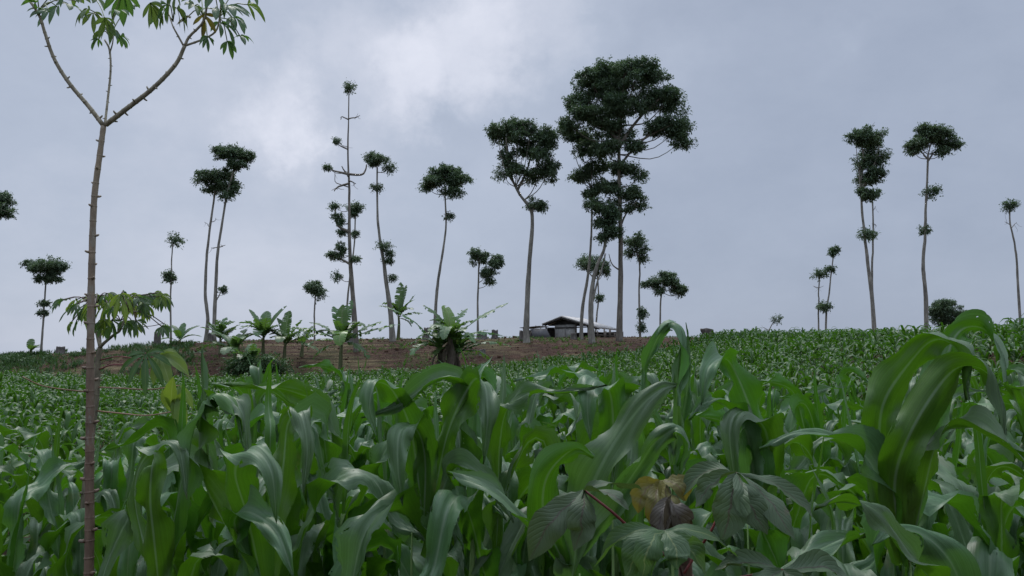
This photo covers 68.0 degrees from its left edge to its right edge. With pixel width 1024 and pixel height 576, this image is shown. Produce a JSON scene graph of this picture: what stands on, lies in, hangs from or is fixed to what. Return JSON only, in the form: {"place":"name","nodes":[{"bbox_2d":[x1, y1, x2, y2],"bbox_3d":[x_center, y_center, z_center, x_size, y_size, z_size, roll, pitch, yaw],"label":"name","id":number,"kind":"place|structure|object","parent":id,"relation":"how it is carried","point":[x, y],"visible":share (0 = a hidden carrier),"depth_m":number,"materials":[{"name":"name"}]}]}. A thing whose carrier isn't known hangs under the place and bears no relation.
{"place":"outdoors","nodes":[
{"label":"outdoors","id":0,"kind":"place"},
{"bbox_2d":[0,337,1023,564],"bbox_3d":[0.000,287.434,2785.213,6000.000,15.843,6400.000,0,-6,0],"label":"ground","id":1,"kind":"structure","parent":0,"point":[373,361],"depth_m":54.54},
{"bbox_2d":[0,190,18,219],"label":"tree","id":2,"kind":"object","parent":1,"relation":"on","point":[6,200],"visible":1,"depth_m":62.87,"materials":[{"name":"green plant"}]},
{"bbox_2d":[0,416,38,564],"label":"maize plant","id":3,"kind":"object","parent":1,"relation":"on","point":[5,495],"visible":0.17,"depth_m":3.37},
{"bbox_2d":[0,443,38,531],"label":"maize plant","id":4,"kind":"object","parent":1,"relation":"on","point":[14,450],"visible":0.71,"depth_m":3.35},
{"bbox_2d":[19,255,71,350],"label":"tree","id":5,"kind":"object","parent":1,"relation":"on","point":[52,270],"visible":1,"depth_m":65.83,"materials":[{"name":"green plant"}]},
{"bbox_2d":[0,405,94,568],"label":"maize plant","id":6,"kind":"object","parent":1,"relation":"on","point":[36,512],"visible":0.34,"depth_m":2.99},
{"bbox_2d":[0,428,107,575],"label":"maize plant","id":7,"kind":"object","parent":1,"relation":"on","point":[11,516],"visible":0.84,"depth_m":2.33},
{"bbox_2d":[21,432,103,575],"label":"maize plant","id":8,"kind":"object","parent":1,"relation":"on","point":[51,503],"visible":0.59,"depth_m":2.48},
{"bbox_2d":[15,438,119,575],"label":"maize plant","id":9,"kind":"object","parent":1,"relation":"on","point":[111,496],"visible":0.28,"depth_m":2.62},
{"bbox_2d":[7,414,151,545],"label":"maize plant","id":10,"kind":"object","parent":1,"relation":"on","point":[140,422],"visible":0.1,"depth_m":3.35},
{"bbox_2d":[0,339,195,378],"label":"weeds","id":11,"kind":"object","parent":1,"relation":"on","point":[48,353],"visible":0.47,"depth_m":55.92,"materials":[{"name":"green plant"}]},
{"bbox_2d":[22,290,192,508],"bbox_3d":[-1.290,0.916,2.449,0.588,1.855,0.350,0,-6,0],"label":"cassava plant","id":12,"kind":"object","parent":1,"relation":"on","point":[161,363],"visible":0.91,"depth_m":2.47,"materials":[{"name":"green plant"}]},
{"bbox_2d":[95,398,168,555],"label":"maize plant","id":13,"kind":"object","parent":1,"relation":"on","point":[114,477],"visible":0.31,"depth_m":2.82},
{"bbox_2d":[21,0,264,575],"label":"cassava plant","id":14,"kind":"object","parent":1,"relation":"on","point":[122,9],"visible":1,"depth_m":2.12,"materials":[{"name":"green plant"}]},
{"bbox_2d":[46,371,277,575],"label":"maize plant","id":15,"kind":"object","parent":1,"relation":"on","point":[61,566],"visible":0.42,"depth_m":2.30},
{"bbox_2d":[160,230,187,339],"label":"tree","id":16,"kind":"object","parent":1,"relation":"on","point":[169,277],"visible":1,"depth_m":68.51,"materials":[{"name":"green plant"}]},
{"bbox_2d":[127,393,244,575],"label":"maize plant","id":17,"kind":"object","parent":1,"relation":"on","point":[157,534],"visible":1,"depth_m":1.77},
{"bbox_2d":[117,363,280,575],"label":"maize plant","id":18,"kind":"object","parent":1,"relation":"on","point":[131,560],"visible":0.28,"depth_m":2.26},
{"bbox_2d":[162,415,259,575],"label":"maize plant","id":19,"kind":"object","parent":1,"relation":"on","point":[199,534],"visible":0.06,"depth_m":2.65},
{"bbox_2d":[190,166,235,341],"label":"tree","id":20,"kind":"object","parent":1,"relation":"on","point":[208,177],"visible":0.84,"depth_m":64.64,"materials":[{"name":"green plant"}]},
{"bbox_2d":[170,387,263,537],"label":"maize plant","id":21,"kind":"object","parent":1,"relation":"on","point":[232,436],"visible":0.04,"depth_m":3.59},
{"bbox_2d":[207,317,238,353],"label":"banana plant","id":22,"kind":"object","parent":1,"relation":"on","point":[221,327],"visible":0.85,"depth_m":55.77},
{"bbox_2d":[201,327,253,369],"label":"banana plant","id":23,"kind":"object","parent":1,"relation":"on","point":[236,341],"visible":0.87,"depth_m":51.65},
{"bbox_2d":[164,377,294,516],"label":"maize plant","id":24,"kind":"object","parent":1,"relation":"on","point":[256,396],"visible":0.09,"depth_m":2.96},
{"bbox_2d":[208,141,256,340],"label":"tree","id":25,"kind":"object","parent":1,"relation":"on","point":[237,157],"visible":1,"depth_m":63.98,"materials":[{"name":"green plant"}]},
{"bbox_2d":[216,344,266,378],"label":"shrub","id":26,"kind":"object","parent":1,"relation":"on","point":[242,367],"visible":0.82,"depth_m":48.48,"materials":[{"name":"green plant"}]},
{"bbox_2d":[203,355,281,481],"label":"maize plant","id":27,"kind":"object","parent":1,"relation":"on","point":[230,424],"visible":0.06,"depth_m":4.07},
{"bbox_2d":[210,357,275,575],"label":"maize plant","id":28,"kind":"object","parent":1,"relation":"on","point":[258,375],"visible":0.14,"depth_m":3.80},
{"bbox_2d":[191,348,314,575],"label":"maize plant","id":29,"kind":"object","parent":1,"relation":"on","point":[255,529],"visible":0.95,"depth_m":1.68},
{"bbox_2d":[97,359,424,575],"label":"maize plant","id":30,"kind":"object","parent":1,"relation":"on","point":[119,537],"visible":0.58,"depth_m":1.97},
{"bbox_2d":[239,306,287,361],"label":"banana plant","id":31,"kind":"object","parent":1,"relation":"on","point":[262,324],"visible":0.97,"depth_m":52.65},
{"bbox_2d":[249,351,294,375],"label":"shrub","id":32,"kind":"object","parent":1,"relation":"on","point":[279,367],"visible":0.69,"depth_m":48.59,"materials":[{"name":"green plant"}]},
{"bbox_2d":[213,366,334,575],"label":"maize plant","id":33,"kind":"object","parent":1,"relation":"on","point":[314,536],"visible":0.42,"depth_m":2.25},
{"bbox_2d":[268,311,326,364],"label":"banana plant","id":34,"kind":"object","parent":1,"relation":"on","point":[285,322],"visible":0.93,"depth_m":52.91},
{"bbox_2d":[302,280,329,339],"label":"tree","id":35,"kind":"object","parent":1,"relation":"on","point":[312,288],"visible":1,"depth_m":71.91,"materials":[{"name":"green plant"}]},
{"bbox_2d":[217,358,455,575],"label":"maize plant","id":36,"kind":"object","parent":1,"relation":"on","point":[293,391],"visible":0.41,"depth_m":2.47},
{"bbox_2d":[298,359,377,442],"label":"maize plant","id":37,"kind":"object","parent":1,"relation":"on","point":[325,365],"visible":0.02,"depth_m":4.50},
{"bbox_2d":[284,300,399,377],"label":"banana plant","id":38,"kind":"object","parent":1,"relation":"on","point":[344,329],"visible":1,"depth_m":43.97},
{"bbox_2d":[322,77,366,351],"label":"tree","id":39,"kind":"object","parent":1,"relation":"on","point":[342,249],"visible":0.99,"depth_m":56.66,"materials":[{"name":"green plant"}]},
{"bbox_2d":[0,335,695,376],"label":"grass","id":40,"kind":"structure","parent":1,"relation":"on","point":[551,338],"depth_m":56.13,"materials":[{"name":"brown plant"}]},
{"bbox_2d":[342,199,365,321],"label":"tree","id":41,"kind":"object","parent":1,"relation":"on","point":[356,208],"visible":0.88,"depth_m":70.90,"materials":[{"name":"green plant"}]},
{"bbox_2d":[313,387,400,575],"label":"maize plant","id":42,"kind":"object","parent":1,"relation":"on","point":[331,559],"visible":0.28,"depth_m":2.52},
{"bbox_2d":[17,336,698,375],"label":"soil clods","id":43,"kind":"object","parent":1,"relation":"on","point":[395,349],"visible":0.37,"depth_m":55.95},
{"bbox_2d":[339,370,392,464],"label":"maize plant","id":44,"kind":"object","parent":1,"relation":"on","point":[355,442],"visible":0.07,"depth_m":3.85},
{"bbox_2d":[326,354,420,575],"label":"maize plant","id":45,"kind":"object","parent":1,"relation":"on","point":[356,405],"visible":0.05,"depth_m":3.06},
{"bbox_2d":[361,150,398,341],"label":"tree","id":46,"kind":"object","parent":1,"relation":"on","point":[372,159],"visible":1,"depth_m":60.52,"materials":[{"name":"green plant"}]},
{"bbox_2d":[350,366,418,555],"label":"maize plant","id":47,"kind":"object","parent":1,"relation":"on","point":[362,449],"visible":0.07,"depth_m":3.67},
{"bbox_2d":[324,379,453,575],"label":"maize plant","id":48,"kind":"object","parent":1,"relation":"on","point":[421,403],"visible":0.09,"depth_m":2.98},
{"bbox_2d":[380,282,422,337],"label":"banana plant","id":49,"kind":"object","parent":1,"relation":"on","point":[401,290],"visible":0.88,"depth_m":63.27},
{"bbox_2d":[385,306,463,364],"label":"banana plant","id":50,"kind":"object","parent":1,"relation":"on","point":[437,342],"visible":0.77,"depth_m":44.15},
{"bbox_2d":[359,366,513,575],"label":"maize plant","id":51,"kind":"object","parent":1,"relation":"on","point":[422,457],"visible":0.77,"depth_m":1.93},
{"bbox_2d":[414,161,473,337],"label":"tree","id":52,"kind":"object","parent":1,"relation":"on","point":[454,179],"visible":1,"depth_m":62.89,"materials":[{"name":"green plant"}]},
{"bbox_2d":[414,303,507,364],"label":"banana plant","id":53,"kind":"object","parent":1,"relation":"on","point":[448,323],"visible":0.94,"depth_m":43.76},
{"bbox_2d":[328,356,603,575],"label":"maize plant","id":54,"kind":"object","parent":1,"relation":"on","point":[360,537],"visible":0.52,"depth_m":1.97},
{"bbox_2d":[431,330,510,366],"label":"banana plant","id":55,"kind":"object","parent":1,"relation":"on","point":[461,342],"visible":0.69,"depth_m":44.65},
{"bbox_2d":[409,361,553,575],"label":"maize plant","id":56,"kind":"object","parent":1,"relation":"on","point":[492,378],"visible":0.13,"depth_m":2.70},
{"bbox_2d":[466,247,504,330],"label":"tree","id":57,"kind":"object","parent":1,"relation":"on","point":[497,261],"visible":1,"depth_m":70.30,"materials":[{"name":"green plant"}]},
{"bbox_2d":[452,413,518,575],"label":"maize plant","id":58,"kind":"object","parent":1,"relation":"on","point":[496,509],"visible":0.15,"depth_m":2.06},
{"bbox_2d":[413,362,559,536],"bbox_3d":[-0.007,1.202,3.314,0.962,1.749,0.302,2,-6,-23],"label":"maize plant","id":59,"kind":"object","parent":1,"relation":"on","point":[534,400],"visible":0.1,"depth_m":3.48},
{"bbox_2d":[453,411,541,575],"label":"maize plant","id":60,"kind":"object","parent":1,"relation":"on","point":[518,445],"visible":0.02,"depth_m":3.02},
{"bbox_2d":[419,344,585,575],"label":"maize plant","id":61,"kind":"object","parent":1,"relation":"on","point":[519,484],"visible":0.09,"depth_m":2.42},
{"bbox_2d":[0,313,1023,487],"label":"young maize field","id":62,"kind":"structure","parent":1,"relation":"on","point":[24,402],"depth_m":28.20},
{"bbox_2d":[419,357,607,575],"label":"maize plant","id":63,"kind":"object","parent":1,"relation":"on","point":[448,506],"visible":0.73,"depth_m":1.95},
{"bbox_2d":[484,114,563,342],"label":"tree","id":64,"kind":"object","parent":1,"relation":"on","point":[511,131],"visible":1,"depth_m":58.70,"materials":[{"name":"green plant"}]},
{"bbox_2d":[499,380,561,468],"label":"maize plant","id":65,"kind":"object","parent":1,"relation":"on","point":[516,423],"visible":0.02,"depth_m":3.58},
{"bbox_2d":[505,370,572,503],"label":"maize plant","id":66,"kind":"object","parent":1,"relation":"on","point":[561,405],"visible":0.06,"depth_m":3.56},
{"bbox_2d":[517,349,604,464],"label":"maize plant","id":67,"kind":"object","parent":1,"relation":"on","point":[573,368],"visible":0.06,"depth_m":4.82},
{"bbox_2d":[520,316,615,337],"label":"hut","id":68,"kind":"object","parent":1,"relation":"on","point":[565,326],"visible":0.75,"depth_m":66.43,"materials":[{"name":"metal"}]},
{"bbox_2d":[447,381,690,575],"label":"maize plant","id":69,"kind":"object","parent":1,"relation":"on","point":[601,456],"visible":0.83,"depth_m":1.36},
{"bbox_2d":[537,393,616,575],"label":"maize plant","id":70,"kind":"object","parent":1,"relation":"on","point":[605,561],"visible":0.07,"depth_m":2.45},
{"bbox_2d":[556,117,614,339],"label":"tree","id":71,"kind":"object","parent":1,"relation":"on","point":[587,171],"visible":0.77,"depth_m":60.71,"materials":[{"name":"green plant"}]},
{"bbox_2d":[575,253,611,331],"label":"tree","id":72,"kind":"object","parent":1,"relation":"on","point":[583,263],"visible":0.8,"depth_m":74.10,"materials":[{"name":"green plant"}]},
{"bbox_2d":[521,377,668,575],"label":"maize plant","id":73,"kind":"object","parent":1,"relation":"on","point":[632,454],"visible":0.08,"depth_m":2.54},
{"bbox_2d":[582,193,625,343],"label":"tree","id":74,"kind":"object","parent":1,"relation":"on","point":[611,215],"visible":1,"depth_m":57.40,"materials":[{"name":"green plant"}]},
{"bbox_2d":[515,347,702,507],"bbox_3d":[0.505,1.101,3.254,0.936,1.690,0.372,2,-6,-16],"label":"maize plant","id":75,"kind":"object","parent":1,"relation":"on","point":[544,374],"visible":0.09,"depth_m":3.34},
{"bbox_2d":[577,373,659,575],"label":"maize plant","id":76,"kind":"object","parent":1,"relation":"on","point":[614,398],"visible":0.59,"depth_m":1.97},
{"bbox_2d":[542,363,708,575],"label":"maize plant","id":77,"kind":"object","parent":1,"relation":"on","point":[566,397],"visible":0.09,"depth_m":3.16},
{"bbox_2d":[555,54,698,340],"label":"tree","id":78,"kind":"object","parent":1,"relation":"on","point":[618,102],"visible":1,"depth_m":59.10,"materials":[{"name":"green plant"}]},
{"bbox_2d":[617,230,651,336],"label":"tree","id":79,"kind":"object","parent":1,"relation":"on","point":[634,245],"visible":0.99,"depth_m":66.27,"materials":[{"name":"green plant"}]},
{"bbox_2d":[640,270,688,324],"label":"tree","id":80,"kind":"object","parent":1,"relation":"on","point":[662,282],"visible":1,"depth_m":72.04,"materials":[{"name":"green plant"}]},
{"bbox_2d":[641,319,691,575],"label":"maize plant","id":81,"kind":"object","parent":1,"relation":"on","point":[681,373],"visible":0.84,"depth_m":1.70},
{"bbox_2d":[567,382,787,575],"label":"maize plant","id":82,"kind":"object","parent":1,"relation":"on","point":[771,550],"visible":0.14,"depth_m":2.01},
{"bbox_2d":[650,358,722,459],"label":"maize plant","id":83,"kind":"object","parent":1,"relation":"on","point":[687,430],"visible":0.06,"depth_m":4.18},
{"bbox_2d":[527,461,846,575],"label":"cassava plant","id":84,"kind":"object","parent":1,"relation":"on","point":[673,532],"visible":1,"depth_m":0.97,"materials":[{"name":"green plant"}]},
{"bbox_2d":[691,373,724,561],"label":"maize plant","id":85,"kind":"object","parent":1,"relation":"on","point":[699,424],"visible":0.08,"depth_m":3.51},
{"bbox_2d":[684,377,737,561],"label":"maize plant","id":86,"kind":"object","parent":1,"relation":"on","point":[705,448],"visible":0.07,"depth_m":3.15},
{"bbox_2d":[688,341,784,573],"bbox_3d":[0.551,0.929,1.767,0.310,1.608,0.116,5,-8,-43],"label":"maize plant","id":87,"kind":"object","parent":1,"relation":"on","point":[747,426],"visible":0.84,"depth_m":1.87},
{"bbox_2d":[677,378,816,573],"bbox_3d":[0.879,1.153,2.856,0.300,1.632,0.973,1,-6,-12],"label":"maize plant","id":88,"kind":"object","parent":1,"relation":"on","point":[722,391],"visible":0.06,"depth_m":3.03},
{"bbox_2d":[644,400,863,575],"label":"maize plant","id":89,"kind":"object","parent":1,"relation":"on","point":[803,483],"visible":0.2,"depth_m":2.27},
{"bbox_2d":[669,400,878,575],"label":"maize plant","id":90,"kind":"object","parent":1,"relation":"on","point":[710,413],"visible":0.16,"depth_m":2.49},
{"bbox_2d":[704,418,866,575],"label":"maize plant","id":91,"kind":"object","parent":1,"relation":"on","point":[821,517],"visible":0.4,"depth_m":2.08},
{"bbox_2d":[703,472,868,575],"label":"maize plant","id":92,"kind":"object","parent":1,"relation":"on","point":[859,480],"visible":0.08,"depth_m":2.69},
{"bbox_2d":[759,369,883,562],"bbox_3d":[1.330,1.138,3.258,0.810,1.582,0.447,0,-6,-4],"label":"maize plant","id":93,"kind":"object","parent":1,"relation":"on","point":[778,382],"visible":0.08,"depth_m":3.27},
{"bbox_2d":[787,399,862,509],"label":"maize plant","id":94,"kind":"object","parent":1,"relation":"on","point":[850,405],"visible":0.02,"depth_m":3.69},
{"bbox_2d":[815,244,842,330],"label":"tree","id":95,"kind":"object","parent":1,"relation":"on","point":[831,252],"visible":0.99,"depth_m":67.35,"materials":[{"name":"green plant"}]},
{"bbox_2d":[800,444,876,575],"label":"maize plant","id":96,"kind":"object","parent":1,"relation":"on","point":[843,556],"visible":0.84,"depth_m":1.84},
{"bbox_2d":[812,364,867,413],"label":"maize plant","id":97,"kind":"object","parent":1,"relation":"on","point":[855,370],"visible":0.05,"depth_m":5.78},
{"bbox_2d":[779,374,914,567],"bbox_3d":[1.330,1.182,3.058,0.916,1.665,0.287,1,-6,-7],"label":"maize plant","id":98,"kind":"object","parent":1,"relation":"on","point":[804,405],"visible":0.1,"depth_m":3.07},
{"bbox_2d":[832,362,875,421],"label":"maize plant","id":99,"kind":"object","parent":1,"relation":"on","point":[843,378],"visible":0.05,"depth_m":5.39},
{"bbox_2d":[786,490,937,575],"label":"maize plant","id":100,"kind":"object","parent":1,"relation":"on","point":[864,547],"visible":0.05,"depth_m":2.27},
{"bbox_2d":[783,370,948,569],"bbox_3d":[1.265,1.120,2.835,0.963,1.617,0.407,1,-6,-13],"label":"maize plant","id":101,"kind":"object","parent":1,"relation":"on","point":[798,461],"visible":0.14,"depth_m":2.82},
{"bbox_2d":[841,122,892,330],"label":"tree","id":102,"kind":"object","parent":1,"relation":"on","point":[871,144],"visible":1,"depth_m":62.99,"materials":[{"name":"green plant"}]},
{"bbox_2d":[781,493,980,575],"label":"maize plant","id":103,"kind":"object","parent":1,"relation":"on","point":[937,554],"visible":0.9,"depth_m":1.11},
{"bbox_2d":[759,309,1023,575],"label":"maize plant","id":104,"kind":"object","parent":1,"relation":"on","point":[893,442],"visible":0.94,"depth_m":1.42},
{"bbox_2d":[833,400,1023,575],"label":"maize plant","id":105,"kind":"object","parent":1,"relation":"on","point":[992,471],"visible":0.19,"depth_m":2.38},
{"bbox_2d":[902,120,967,330],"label":"tree","id":106,"kind":"object","parent":1,"relation":"on","point":[926,135],"visible":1,"depth_m":62.97,"materials":[{"name":"green plant"}]},
{"bbox_2d":[849,372,1023,574],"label":"maize plant","id":107,"kind":"object","parent":1,"relation":"on","point":[965,504],"visible":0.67,"depth_m":1.70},
{"bbox_2d":[851,420,1023,572],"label":"maize plant","id":108,"kind":"object","parent":1,"relation":"on","point":[994,456],"visible":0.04,"depth_m":3.05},
{"bbox_2d":[862,384,1013,490],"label":"maize plant","id":109,"kind":"object","parent":1,"relation":"on","point":[1000,448],"visible":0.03,"depth_m":3.39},
{"bbox_2d":[923,297,966,326],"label":"tree","id":110,"kind":"object","parent":1,"relation":"on","point":[943,311],"visible":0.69,"depth_m":75.60,"materials":[{"name":"green plant"}]},
{"bbox_2d":[902,400,1023,575],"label":"maize plant","id":111,"kind":"object","parent":1,"relation":"on","point":[1003,558],"visible":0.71,"depth_m":1.82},
{"bbox_2d":[916,436,1023,546],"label":"maize plant","id":112,"kind":"object","parent":1,"relation":"on","point":[967,461],"visible":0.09,"depth_m":2.89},
{"bbox_2d":[936,405,1023,532],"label":"maize plant","id":113,"kind":"object","parent":1,"relation":"on","point":[946,472],"visible":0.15,"depth_m":2.13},
{"bbox_2d":[936,372,1023,478],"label":"maize plant","id":114,"kind":"object","parent":1,"relation":"on","point":[1010,413],"visible":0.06,"depth_m":3.58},
{"bbox_2d":[941,393,1023,567],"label":"maize plant","id":115,"kind":"object","parent":1,"relation":"on","point":[1016,520],"visible":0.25,"depth_m":2.45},
{"bbox_2d":[952,360,1021,438],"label":"maize plant","id":116,"kind":"object","parent":1,"relation":"on","point":[977,397],"visible":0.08,"depth_m":4.61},
{"bbox_2d":[999,197,1021,320],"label":"tree","id":117,"kind":"object","parent":1,"relation":"on","point":[1010,206],"visible":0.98,"depth_m":60.60,"materials":[{"name":"green plant"}]},
{"bbox_2d":[0,0,1023,353],"label":"sky","id":118,"kind":"structure","parent":0,"point":[744,218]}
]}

